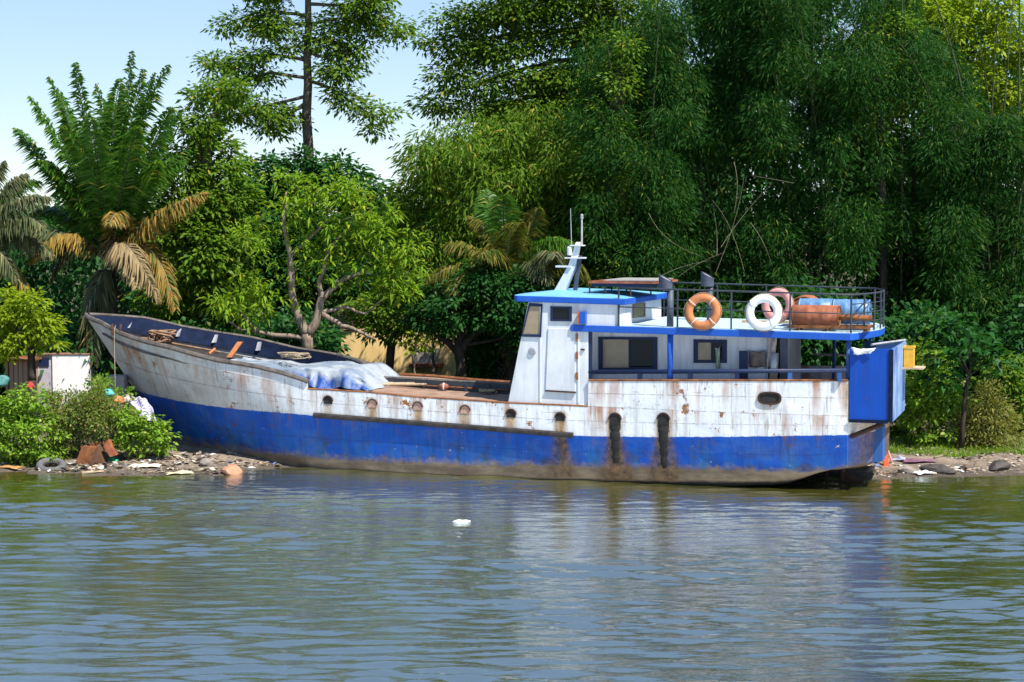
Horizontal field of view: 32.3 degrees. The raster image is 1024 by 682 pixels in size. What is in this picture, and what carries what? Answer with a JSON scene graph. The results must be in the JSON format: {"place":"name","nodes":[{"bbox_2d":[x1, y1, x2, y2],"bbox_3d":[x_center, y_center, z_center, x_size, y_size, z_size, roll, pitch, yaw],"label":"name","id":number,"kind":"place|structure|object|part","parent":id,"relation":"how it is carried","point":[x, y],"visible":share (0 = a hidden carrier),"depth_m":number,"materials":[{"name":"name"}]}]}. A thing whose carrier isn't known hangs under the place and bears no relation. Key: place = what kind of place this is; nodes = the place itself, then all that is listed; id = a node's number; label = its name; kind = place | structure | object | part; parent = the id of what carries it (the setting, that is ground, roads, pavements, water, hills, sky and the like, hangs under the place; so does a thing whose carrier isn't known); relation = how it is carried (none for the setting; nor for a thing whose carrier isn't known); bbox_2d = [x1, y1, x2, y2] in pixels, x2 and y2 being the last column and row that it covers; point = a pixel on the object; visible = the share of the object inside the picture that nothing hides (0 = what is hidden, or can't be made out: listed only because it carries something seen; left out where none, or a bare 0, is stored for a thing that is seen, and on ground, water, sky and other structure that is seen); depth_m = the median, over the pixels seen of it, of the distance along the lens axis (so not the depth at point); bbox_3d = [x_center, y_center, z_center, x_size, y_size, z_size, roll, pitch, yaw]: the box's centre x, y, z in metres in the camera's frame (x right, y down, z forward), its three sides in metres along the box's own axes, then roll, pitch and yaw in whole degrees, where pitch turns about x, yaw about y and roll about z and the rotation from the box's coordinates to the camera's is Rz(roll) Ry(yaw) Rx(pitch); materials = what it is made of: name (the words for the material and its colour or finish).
{"place":"outdoors","nodes":[
{"label":"outdoors","id":0,"kind":"place"},
{"bbox_2d":[0,465,1023,681],"bbox_3d":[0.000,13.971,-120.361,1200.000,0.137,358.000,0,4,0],"label":"water","id":1,"kind":"structure","parent":0,"point":[297,574],"depth_m":32.44,"materials":[{"name":"green liquid"}]},
{"bbox_2d":[453,519,470,522],"bbox_3d":[-1.106,3.958,38.764,0.400,0.100,0.100,-1,4,-17],"label":"floating foam","id":2,"kind":"object","parent":1,"relation":"on","point":[458,521],"visible":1,"depth_m":38.72,"materials":[{"name":"white plastic"}]},
{"bbox_2d":[0,217,1023,479],"bbox_3d":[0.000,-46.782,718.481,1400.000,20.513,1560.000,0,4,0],"label":"ground","id":3,"kind":"structure","parent":0,"point":[188,449],"depth_m":47.67,"materials":[{"name":"soil"}]},
{"bbox_2d":[0,375,9,386],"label":"tarpaulin bundle","id":4,"kind":"object","parent":3,"relation":"on","point":[4,380],"visible":1,"depth_m":52.12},
{"bbox_2d":[0,465,24,468],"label":"cardboard sheet","id":5,"kind":"object","parent":3,"relation":"on","point":[9,466],"visible":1,"depth_m":47.07,"materials":[{"name":"brown cardboard"}]},
{"bbox_2d":[5,355,41,414],"bbox_3d":[-15.141,1.408,54.996,0.940,1.795,2.000,0,4,0],"label":"plank hut","id":6,"kind":"object","parent":3,"relation":"on","point":[17,373],"visible":0.43,"depth_m":54.17,"materials":[{"name":"wood"}]},
{"bbox_2d":[0,160,56,297],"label":"arching palm","id":7,"kind":"object","parent":3,"relation":"on","point":[15,188],"visible":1,"depth_m":53.93,"materials":[{"name":"green plant"}]},
{"bbox_2d":[0,282,71,415],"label":"yellow tree","id":8,"kind":"object","parent":3,"relation":"on","point":[37,336],"visible":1,"depth_m":52.93,"materials":[{"name":"green plant"}]},
{"bbox_2d":[0,382,77,467],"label":"bush","id":9,"kind":"object","parent":3,"relation":"on","point":[21,407],"visible":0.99,"depth_m":47.53,"materials":[{"name":"green plant"}]},
{"bbox_2d":[27,382,34,388],"bbox_3d":[-13.234,1.225,48.577,0.207,0.214,0.146,-1,4,-17],"label":"plastic ball","id":10,"kind":"object","parent":9,"relation":"in","point":[31,384],"visible":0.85,"depth_m":48.52,"materials":[{"name":"red plastic"}]},
{"bbox_2d":[36,457,66,470],"bbox_3d":[-12.296,3.333,47.131,0.796,0.401,0.763,0,4,0],"label":"old tyre","id":11,"kind":"object","parent":3,"relation":"on","point":[43,462],"visible":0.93,"depth_m":47.12,"materials":[{"name":"rubber"}]},
{"bbox_2d":[36,351,101,407],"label":"white shed","id":12,"kind":"structure","parent":3,"relation":"on","point":[63,370],"depth_m":55.18,"materials":[{"name":"paint"}]},
{"bbox_2d":[39,358,48,366],"bbox_3d":[-14.613,0.664,55.190,0.289,0.267,0.040,0,4,0],"label":"window","id":13,"kind":"structure","parent":12,"relation":"in","point":[44,362],"depth_m":55.17,"materials":[{"name":"blue glass"}]},
{"bbox_2d":[39,377,131,459],"bbox_3d":[-11.556,2.125,48.266,2.818,2.332,1.872,0,4,0],"label":"bush","id":14,"kind":"object","parent":3,"relation":"on","point":[89,411],"visible":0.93,"depth_m":47.96,"materials":[{"name":"green plant"}]},
{"bbox_2d":[105,389,114,397],"bbox_3d":[-11.153,1.444,48.810,0.353,0.255,0.248,-1,4,-17],"label":"plastic bag","id":15,"kind":"object","parent":14,"relation":"on","point":[111,392],"visible":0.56,"depth_m":48.73,"materials":[{"name":"teal plastic"}]},
{"bbox_2d":[82,470,103,473],"bbox_3d":[-11.022,3.449,46.456,0.577,0.092,0.108,-1,4,-17],"label":"driftwood stick","id":16,"kind":"object","parent":3,"relation":"on","point":[87,472],"visible":1,"depth_m":46.43,"materials":[{"name":"brown wood"}]},
{"bbox_2d":[75,439,117,464],"bbox_3d":[-11.204,2.984,47.693,1.081,0.657,0.500,0,4,0],"label":"rusty steel frame","id":17,"kind":"object","parent":3,"relation":"on","point":[91,453],"visible":1,"depth_m":47.48,"materials":[{"name":"red paint"}]},
{"bbox_2d":[82,373,134,448],"bbox_3d":[-11.191,1.954,49.230,1.477,2.177,1.009,0,4,0],"label":"bush","id":18,"kind":"object","parent":3,"relation":"on","point":[89,383],"visible":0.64,"depth_m":49.07,"materials":[{"name":"green plant"}]},
{"bbox_2d":[114,395,123,403],"bbox_3d":[-10.925,1.633,48.903,0.366,0.261,0.268,-3,5,-42],"label":"cloth bundle","id":19,"kind":"object","parent":18,"relation":"on","point":[120,398],"visible":0.65,"depth_m":48.83,"materials":[{"name":"orange fabric"}]},
{"bbox_2d":[123,394,134,403],"bbox_3d":[-10.710,1.614,49.172,0.490,0.282,0.353,-1,4,-17],"label":"cloth bundle","id":20,"kind":"object","parent":18,"relation":"on","point":[128,397],"visible":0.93,"depth_m":49.04,"materials":[{"name":"beige fabric"}]},
{"bbox_2d":[11,50,209,381],"bbox_3d":[-12.618,-3.544,55.645,6.485,11.203,4.468,0,4,0],"label":"oil palm","id":21,"kind":"object","parent":3,"relation":"on","point":[115,185],"visible":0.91,"depth_m":55.02,"materials":[{"name":"green plant"}]},
{"bbox_2d":[107,456,119,460],"bbox_3d":[-10.881,3.194,48.019,0.451,0.128,0.318,1,4,14],"label":"plastic bag","id":22,"kind":"object","parent":3,"relation":"on","point":[112,458],"visible":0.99,"depth_m":47.91,"materials":[{"name":"green plastic"}]},
{"bbox_2d":[0,451,282,473],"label":"shore litter","id":23,"kind":"object","parent":3,"relation":"on","point":[97,467],"visible":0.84,"depth_m":47.56,"materials":[{"name":"plastic"}]},
{"bbox_2d":[102,403,182,457],"bbox_3d":[-10.101,2.462,48.160,2.219,1.510,1.405,0,4,0],"label":"bush","id":24,"kind":"object","parent":3,"relation":"on","point":[154,439],"visible":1,"depth_m":47.98,"materials":[{"name":"green plant"}]},
{"bbox_2d":[129,396,157,422],"bbox_3d":[-10.143,1.914,48.731,0.468,0.727,1.128,-2,4,-34],"label":"woven sheet","id":25,"kind":"object","parent":24,"relation":"on","point":[139,403],"visible":0.79,"depth_m":48.86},
{"bbox_2d":[128,463,160,467],"bbox_3d":[-9.801,3.304,47.180,0.898,0.112,0.409,-1,4,-11],"label":"plastic sheet","id":26,"kind":"object","parent":3,"relation":"on","point":[146,465],"visible":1,"depth_m":47.06,"materials":[{"name":"white plastic"}]},
{"bbox_2d":[164,470,193,474],"bbox_3d":[-8.741,3.444,46.392,0.763,0.078,0.297,-1,4,-20],"label":"plastic sheet","id":27,"kind":"object","parent":3,"relation":"on","point":[181,472],"visible":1,"depth_m":46.34,"materials":[{"name":"beige plastic"}]},
{"bbox_2d":[117,68,276,332],"bbox_3d":[-10.279,-3.446,57.863,5.204,10.931,3.937,0,4,0],"label":"leafy tree","id":28,"kind":"object","parent":3,"relation":"on","point":[203,238],"visible":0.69,"depth_m":57.37,"materials":[{"name":"green plant"}]},
{"bbox_2d":[199,458,213,466],"bbox_3d":[-8.174,3.290,47.309,0.412,0.322,0.293,-2,4,-29],"label":"boulder","id":29,"kind":"object","parent":3,"relation":"on","point":[206,462],"visible":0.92,"depth_m":47.20,"materials":[{"name":"grey stone"}]},
{"bbox_2d":[192,467,222,470],"bbox_3d":[-8.080,3.390,46.906,0.832,0.090,0.094,-1,4,-12],"label":"driftwood stick","id":30,"kind":"object","parent":3,"relation":"on","point":[205,468],"visible":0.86,"depth_m":46.90,"materials":[{"name":"beige wood"}]},
{"bbox_2d":[221,464,241,474],"bbox_3d":[-7.402,3.405,46.488,0.605,0.314,0.490,-3,5,-43],"label":"boulder","id":31,"kind":"object","parent":3,"relation":"on","point":[232,469],"visible":0.98,"depth_m":46.30,"materials":[{"name":"stone"}]},
{"bbox_2d":[206,142,403,327],"bbox_3d":[-7.687,-2.788,63.918,7.805,8.744,5.605,0,4,0],"label":"dark round tree","id":32,"kind":"object","parent":3,"relation":"on","point":[313,165],"visible":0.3,"depth_m":63.22,"materials":[{"name":"green plant"}]},
{"bbox_2d":[184,0,426,312],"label":"slender tall tree","id":33,"kind":"object","parent":3,"relation":"on","point":[275,120],"visible":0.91,"depth_m":65.25,"materials":[{"name":"green plant"}]},
{"bbox_2d":[196,162,432,348],"bbox_3d":[-5.942,-1.340,53.751,7.287,8.185,2.771,0,4,0],"label":"mango tree","id":34,"kind":"object","parent":3,"relation":"on","point":[305,337],"visible":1,"depth_m":53.38,"materials":[{"name":"green plant"}]},
{"bbox_2d":[331,266,443,368],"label":"round tree","id":35,"kind":"object","parent":3,"relation":"on","point":[391,331],"visible":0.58,"depth_m":55.69,"materials":[{"name":"green plant"}]},
{"bbox_2d":[329,309,468,375],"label":"yellow house","id":36,"kind":"structure","parent":3,"relation":"on","point":[445,362],"depth_m":64.66,"materials":[{"name":"paint"}]},
{"bbox_2d":[413,348,438,362],"bbox_3d":[-3.155,0.532,64.640,0.935,0.564,0.060,0,4,0],"label":"window","id":37,"kind":"structure","parent":36,"relation":"in","point":[423,357],"depth_m":64.63,"materials":[{"name":"grey glass"}]},
{"bbox_2d":[398,329,434,373],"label":"yellow sapling","id":38,"kind":"object","parent":3,"relation":"on","point":[412,349],"visible":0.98,"depth_m":54.09,"materials":[{"name":"green plant"}]},
{"bbox_2d":[418,325,456,374],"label":"slim tree","id":39,"kind":"object","parent":3,"relation":"on","point":[433,341],"visible":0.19,"depth_m":59.08,"materials":[{"name":"green plant"}]},
{"bbox_2d":[380,256,557,376],"bbox_3d":[-0.904,0.006,54.581,6.419,5.326,3.146,0,4,0],"label":"umbrella tree","id":40,"kind":"object","parent":3,"relation":"on","point":[487,299],"visible":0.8,"depth_m":54.07,"materials":[{"name":"green plant"}]},
{"bbox_2d":[360,97,628,303],"bbox_3d":[-0.377,-3.253,59.500,9.869,10.017,5.506,0,4,0],"label":"bamboo clump","id":41,"kind":"object","parent":3,"relation":"on","point":[530,186],"visible":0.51,"depth_m":58.86,"materials":[{"name":"green plant"}]},
{"bbox_2d":[84,208,925,485],"bbox_3d":[-1.082,0.387,48.294,24.105,7.973,5.209,1,4,18],"label":"cargo boat","id":42,"kind":"object","parent":3,"relation":"on","point":[612,385],"visible":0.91,"depth_m":45.10,"materials":[{"name":"paint"}]},
{"bbox_2d":[147,329,176,343],"bbox_3d":[-10.204,-0.119,51.361,0.965,0.414,0.651,1,4,18],"label":"rope coil","id":43,"kind":"object","parent":42,"relation":"on","point":[156,335],"visible":0.98,"depth_m":51.21,"materials":[{"name":"beige fabric"}]},
{"bbox_2d":[140,337,220,352],"bbox_3d":[-9.812,0.113,52.252,2.487,0.458,0.060,1,4,11],"label":"long pole","id":44,"kind":"object","parent":42,"relation":"on","point":[189,346],"visible":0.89,"depth_m":52.17,"materials":[{"name":"brown wood"}]},
{"bbox_2d":[227,342,242,356],"bbox_3d":[-8.062,0.246,51.411,0.510,0.433,0.181,-3,5,-39],"label":"red plank","id":45,"kind":"object","parent":42,"relation":"on","point":[235,348],"visible":1,"depth_m":51.38,"materials":[{"name":"orange paint"}]},
{"bbox_2d":[231,357,400,390],"bbox_3d":[-5.761,0.890,48.808,5.131,0.640,2.927,1,4,18],"label":"cargo tarpaulin","id":46,"kind":"object","parent":42,"relation":"on","point":[344,374],"visible":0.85,"depth_m":47.61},
{"bbox_2d":[277,352,310,358],"bbox_3d":[-6.104,0.411,49.431,1.052,0.175,0.692,1,4,18],"label":"rope coil","id":47,"kind":"object","parent":46,"relation":"on","point":[297,355],"visible":1,"depth_m":49.29,"materials":[{"name":"beige fabric"}]},
{"bbox_2d":[382,383,423,385],"bbox_3d":[-2.970,1.176,47.826,1.204,0.086,0.066,1,4,8],"label":"deck pole","id":48,"kind":"object","parent":42,"relation":"on","point":[403,384],"visible":1,"depth_m":47.80,"materials":[{"name":"brown wood"}]},
{"bbox_2d":[439,383,448,389],"bbox_3d":[-1.840,1.226,47.619,0.267,0.204,0.200,1,4,18],"label":"marker buoy","id":49,"kind":"object","parent":42,"relation":"on","point":[443,386],"visible":1,"depth_m":47.56,"materials":[{"name":"red paint"}]},
{"bbox_2d":[479,389,496,392],"bbox_3d":[-0.651,1.339,47.133,0.512,0.099,0.356,1,4,18],"label":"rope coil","id":50,"kind":"object","parent":42,"relation":"on","point":[487,390],"visible":1,"depth_m":47.06,"materials":[{"name":"grey fabric"}]},
{"bbox_3d":[0.509,-0.535,45.132,0.571,0.868,0.050,1,4,18],"label":"window","id":51,"kind":"part","parent":42,"relation":"part of","materials":[{"name":"blue paint"}]},
{"bbox_3d":[1.250,-0.690,44.881,0.566,0.376,0.050,1,4,18],"label":"window","id":52,"kind":"part","parent":42,"relation":"part of","materials":[{"name":"black glass"}]},
{"bbox_3d":[1.268,0.493,44.942,0.867,1.651,0.075,1,4,18],"label":"door","id":53,"kind":"part","parent":42,"relation":"part of","materials":[{"name":"white paint"}]},
{"bbox_3d":[2.961,0.331,45.147,1.555,0.884,0.050,1,4,18],"label":"window","id":54,"kind":"part","parent":42,"relation":"part of","materials":[{"name":"glass"}]},
{"bbox_3d":[3.314,-0.806,46.188,0.050,0.402,1.303,1,4,18],"label":"window","id":55,"kind":"part","parent":42,"relation":"part of","materials":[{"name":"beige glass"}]},
{"bbox_2d":[683,292,721,330],"bbox_3d":[4.711,-0.727,43.635,0.965,0.958,0.292,1,4,15],"label":"life ring","id":56,"kind":"object","parent":42,"relation":"hanging from","point":[712,301],"visible":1,"depth_m":43.57,"materials":[{"name":"orange paint"}]},
{"bbox_3d":[4.991,0.262,44.481,0.850,0.600,0.050,1,4,18],"label":"window","id":57,"kind":"part","parent":42,"relation":"part of","materials":[{"name":"blue paint"}]},
{"bbox_2d":[715,347,719,368],"bbox_3d":[5.165,0.417,44.342,0.137,0.566,0.127,0,4,-2],"label":"hung rag","id":58,"kind":"object","parent":42,"relation":"hanging from","point":[717,358],"visible":1,"depth_m":44.32,"materials":[{"name":"green fabric"}]},
{"bbox_3d":[5.761,0.609,43.973,0.220,0.740,0.050,1,4,18],"label":"cabin door","id":59,"kind":"part","parent":42,"relation":"part of","materials":[{"name":"blue paint"}]},
{"bbox_2d":[749,350,765,367],"bbox_3d":[6.115,0.442,44.020,0.447,0.439,0.138,1,4,13],"label":"hung towel","id":60,"kind":"object","parent":42,"relation":"hanging from","point":[757,359],"visible":1,"depth_m":44.00,"materials":[{"name":"grey fabric"}]},
{"bbox_2d":[744,293,782,331],"bbox_3d":[6.152,-0.696,43.168,0.964,0.958,0.314,1,4,18],"label":"life ring","id":61,"kind":"object","parent":42,"relation":"hanging from","point":[772,301],"visible":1,"depth_m":43.11,"materials":[{"name":"plastic"}]},
{"bbox_2d":[742,320,788,322],"bbox_3d":[6.844,-0.507,46.411,1.593,0.060,0.180,1,4,18],"label":"timber plank","id":62,"kind":"object","parent":42,"relation":"on","point":[744,321],"visible":0.36,"depth_m":46.44,"materials":[{"name":"brown wood"}]},
{"bbox_2d":[766,338,776,367],"bbox_3d":[6.445,0.259,43.852,0.253,0.829,0.123,0,4,8],"label":"hung cloth","id":63,"kind":"object","parent":42,"relation":"hanging from","point":[772,342],"visible":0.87,"depth_m":43.85,"materials":[{"name":"grey fabric"}]},
{"bbox_3d":[6.527,0.404,43.999,0.309,1.157,0.020,1,4,18],"label":"doorway","id":64,"kind":"part","parent":42,"relation":"part of","materials":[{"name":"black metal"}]},
{"bbox_2d":[761,287,793,322],"bbox_3d":[6.622,-0.893,44.004,0.926,0.920,0.276,3,4,37],"label":"life ring","id":65,"kind":"object","parent":42,"relation":"on","point":[766,307],"visible":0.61,"depth_m":43.92,"materials":[{"name":"plastic"}]},
{"bbox_2d":[793,295,816,304],"bbox_3d":[7.533,-0.785,45.281,0.790,0.790,1.050,1,4,18],"label":"red drum","id":66,"kind":"object","parent":42,"relation":"on","point":[796,301],"visible":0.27,"depth_m":44.85,"materials":[{"name":"paint"}]},
{"bbox_2d":[798,298,832,304],"bbox_3d":[7.611,-0.754,44.207,0.834,0.645,0.645,1,4,18],"label":"plastic barrel","id":67,"kind":"object","parent":42,"relation":"on","point":[812,301],"visible":0.32,"depth_m":44.02,"materials":[{"name":"blue plastic"}]},
{"bbox_2d":[787,324,872,331],"bbox_3d":[7.829,-0.331,43.478,2.000,0.130,0.760,1,4,18],"label":"tank cradle","id":68,"kind":"object","parent":42,"relation":"on","point":[842,326],"visible":0.9,"depth_m":43.20,"materials":[{"name":"metal"}]},
{"bbox_2d":[791,304,840,325],"bbox_3d":[7.501,-0.618,43.567,1.165,0.562,0.562,1,4,18],"label":"rusty tank","id":69,"kind":"object","parent":68,"relation":"on","point":[814,319],"visible":0.91,"depth_m":43.36,"materials":[{"name":"orange metal"}]},
{"bbox_2d":[832,299,871,324],"bbox_3d":[8.451,-0.727,43.936,0.910,0.645,0.645,1,4,18],"label":"plastic barrel","id":70,"kind":"object","parent":42,"relation":"on","point":[844,304],"visible":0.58,"depth_m":43.71,"materials":[{"name":"blue plastic"}]},
{"bbox_2d":[839,315,871,320],"bbox_3d":[8.315,-0.572,43.199,0.971,0.140,0.140,1,4,18],"label":"steel pipe","id":71,"kind":"object","parent":42,"relation":"on","point":[858,317],"visible":0.84,"depth_m":43.11,"materials":[{"name":"brown metal"}]},
{"bbox_2d":[851,347,875,354],"bbox_3d":[8.486,0.247,42.664,0.603,0.182,0.137,1,4,13],"label":"torn sheet","id":72,"kind":"object","parent":42,"relation":"attached to","point":[856,351],"visible":1,"depth_m":42.66,"materials":[{"name":"white fabric"}]},
{"bbox_2d":[903,345,915,366],"bbox_3d":[10.095,0.389,44.882,0.270,0.530,0.450,1,4,18],"label":"yellow crate","id":73,"kind":"object","parent":42,"relation":"on","point":[909,355],"visible":1,"depth_m":44.69,"materials":[{"name":"plastic"}]},
{"bbox_2d":[424,189,590,380],"bbox_3d":[-0.209,-1.148,54.837,4.927,7.171,3.468,1,4,22],"label":"date palm","id":74,"kind":"object","parent":3,"relation":"on","point":[502,242],"visible":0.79,"depth_m":54.66,"materials":[{"name":"green plant"}]},
{"bbox_2d":[0,274,1023,415],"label":"undergrowth","id":75,"kind":"object","parent":3,"relation":"on","point":[481,363],"visible":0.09,"depth_m":55.30,"materials":[{"name":"green plant"}]},
{"bbox_2d":[0,0,1023,344],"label":"distant wood","id":76,"kind":"object","parent":3,"relation":"on","point":[66,286],"visible":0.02,"depth_m":76.06,"materials":[{"name":"green plant"}]},
{"bbox_2d":[398,0,677,289],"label":"spreading tree","id":77,"kind":"object","parent":3,"relation":"on","point":[536,84],"visible":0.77,"depth_m":66.94,"materials":[{"name":"green plant"}]},
{"bbox_2d":[561,26,654,289],"bbox_3d":[3.165,-4.037,57.350,3.177,12.353,2.558,0,4,0],"label":"vine covered tree","id":78,"kind":"object","parent":3,"relation":"on","point":[618,90],"visible":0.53,"depth_m":57.01,"materials":[{"name":"green plant"}]},
{"bbox_2d":[548,0,717,313],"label":"bamboo clump","id":79,"kind":"object","parent":3,"relation":"on","point":[661,193],"visible":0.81,"depth_m":56.84,"materials":[{"name":"green plant"}]},
{"bbox_2d":[649,163,790,277],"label":"dead canes","id":80,"kind":"object","parent":3,"relation":"on","point":[716,230],"visible":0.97,"depth_m":55.49,"materials":[{"name":"plant"}]},
{"bbox_2d":[621,0,830,318],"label":"bamboo clump","id":81,"kind":"object","parent":3,"relation":"on","point":[719,15],"visible":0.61,"depth_m":58.31,"materials":[{"name":"green plant"}]},
{"bbox_2d":[723,0,911,315],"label":"bamboo clump","id":82,"kind":"object","parent":3,"relation":"on","point":[843,227],"visible":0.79,"depth_m":57.44,"materials":[{"name":"green plant"}]},
{"bbox_2d":[862,466,876,471],"bbox_3d":[9.378,3.372,46.320,0.381,0.197,0.278,3,5,40],"label":"boulder","id":83,"kind":"object","parent":3,"relation":"on","point":[871,468],"visible":0.96,"depth_m":46.23,"materials":[{"name":"grey stone"}]},
{"bbox_2d":[827,5,931,321],"bbox_3d":[12.004,-4.492,58.376,3.788,12.973,2.162,0,4,0],"label":"ivy tree","id":84,"kind":"object","parent":3,"relation":"on","point":[882,273],"visible":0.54,"depth_m":58.02,"materials":[{"name":"green plant"}]},
{"bbox_2d":[883,452,892,465],"bbox_3d":[9.997,3.032,47.087,0.287,0.602,0.189,0,4,0],"label":"orange board","id":85,"kind":"object","parent":3,"relation":"on","point":[886,461],"visible":0.49,"depth_m":47.03,"materials":[{"name":"red paint"}]},
{"bbox_2d":[805,0,985,320],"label":"bamboo clump","id":86,"kind":"object","parent":3,"relation":"on","point":[932,65],"visible":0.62,"depth_m":58.09,"materials":[{"name":"green plant"}]},
{"bbox_2d":[892,455,905,460],"bbox_3d":[10.557,3.177,47.914,0.495,0.147,0.320,2,4,26],"label":"cloth heap","id":87,"kind":"object","parent":3,"relation":"on","point":[899,457],"visible":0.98,"depth_m":47.87,"materials":[{"name":"white fabric"}]},
{"bbox_2d":[897,465,915,472],"bbox_3d":[10.381,3.393,46.524,0.550,0.267,0.351,0,4,-6],"label":"boulder","id":88,"kind":"object","parent":3,"relation":"on","point":[905,469],"visible":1,"depth_m":46.37,"materials":[{"name":"grey stone"}]},
{"bbox_2d":[889,336,947,436],"bbox_3d":[11.432,1.340,51.195,2.368,3.044,1.810,0,4,0],"label":"bush","id":89,"kind":"object","parent":3,"relation":"on","point":[895,430],"visible":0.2,"depth_m":50.87,"materials":[{"name":"green plant"}]},
{"bbox_2d":[900,458,936,461],"bbox_3d":[10.976,3.206,47.831,1.009,0.076,0.673,0,4,-3],"label":"cloth heap","id":90,"kind":"object","parent":3,"relation":"on","point":[915,460],"visible":1,"depth_m":47.69,"materials":[{"name":"pink fabric"}]},
{"bbox_2d":[913,470,933,474],"bbox_3d":[10.760,3.425,46.208,0.542,0.088,0.297,-2,4,-25],"label":"plastic sheet","id":91,"kind":"object","parent":3,"relation":"on","point":[921,472],"visible":1,"depth_m":46.13,"materials":[{"name":"white plastic"}]},
{"bbox_2d":[894,350,976,446],"bbox_3d":[11.798,1.637,50.048,2.770,2.765,2.211,0,4,0],"label":"bush","id":92,"kind":"object","parent":3,"relation":"on","point":[916,406],"visible":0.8,"depth_m":49.60,"materials":[{"name":"green plant"}]},
{"bbox_2d":[919,464,956,473],"bbox_3d":[11.222,3.388,46.471,1.006,0.312,0.417,2,4,31],"label":"boulder","id":93,"kind":"object","parent":3,"relation":"on","point":[941,469],"visible":0.95,"depth_m":46.33,"materials":[{"name":"stone"}]},
{"bbox_2d":[863,448,1022,476],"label":"bank litter","id":94,"kind":"object","parent":3,"relation":"on","point":[954,467],"visible":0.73,"depth_m":47.02,"materials":[{"name":"plastic"}]},
{"bbox_2d":[933,451,958,458],"bbox_3d":[11.981,3.120,48.530,0.087,0.101,1.503,3,5,43],"label":"driftwood stick","id":95,"kind":"object","parent":3,"relation":"on","point":[938,456],"visible":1,"depth_m":48.19,"materials":[{"name":"beige wood"}]},
{"bbox_2d":[889,119,1023,308],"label":"leaning tree","id":96,"kind":"object","parent":3,"relation":"on","point":[979,257],"visible":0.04,"depth_m":61.59,"materials":[{"name":"green plant"}]},
{"bbox_2d":[893,0,1023,301],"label":"sunlit tree","id":97,"kind":"object","parent":3,"relation":"on","point":[988,20],"visible":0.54,"depth_m":64.96,"materials":[{"name":"green plant"}]},
{"bbox_2d":[897,0,1023,334],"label":"bamboo clump","id":98,"kind":"object","parent":3,"relation":"on","point":[998,143],"visible":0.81,"depth_m":56.90,"materials":[{"name":"green plant"}]},
{"bbox_2d":[915,307,1022,450],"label":"broad leaved sapling","id":99,"kind":"object","parent":3,"relation":"on","point":[945,328],"visible":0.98,"depth_m":48.83,"materials":[{"name":"green plant"}]},
{"bbox_2d":[948,372,1023,451],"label":"bush","id":100,"kind":"object","parent":3,"relation":"on","point":[997,423],"visible":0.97,"depth_m":49.28,"materials":[{"name":"green plant"}]},
{"bbox_2d":[965,350,1023,435],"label":"bush","id":101,"kind":"object","parent":3,"relation":"on","point":[1014,377],"visible":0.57,"depth_m":51.50,"materials":[{"name":"green plant"}]},
{"bbox_2d":[988,460,1010,470],"bbox_3d":[12.918,3.327,46.909,0.843,0.320,0.558,-2,4,-32],"label":"boulder","id":102,"kind":"object","parent":3,"relation":"on","point":[998,465],"visible":1,"depth_m":46.68,"materials":[{"name":"stone"}]},
{"bbox_2d":[0,0,1023,215],"label":"sky","id":103,"kind":"structure","parent":0,"point":[40,39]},
{"bbox_2d":[889,427,1023,457],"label":"grass","id":104,"kind":"structure","parent":0,"point":[932,450],"depth_m":48.95,"materials":[{"name":"green plant"}]}
]}

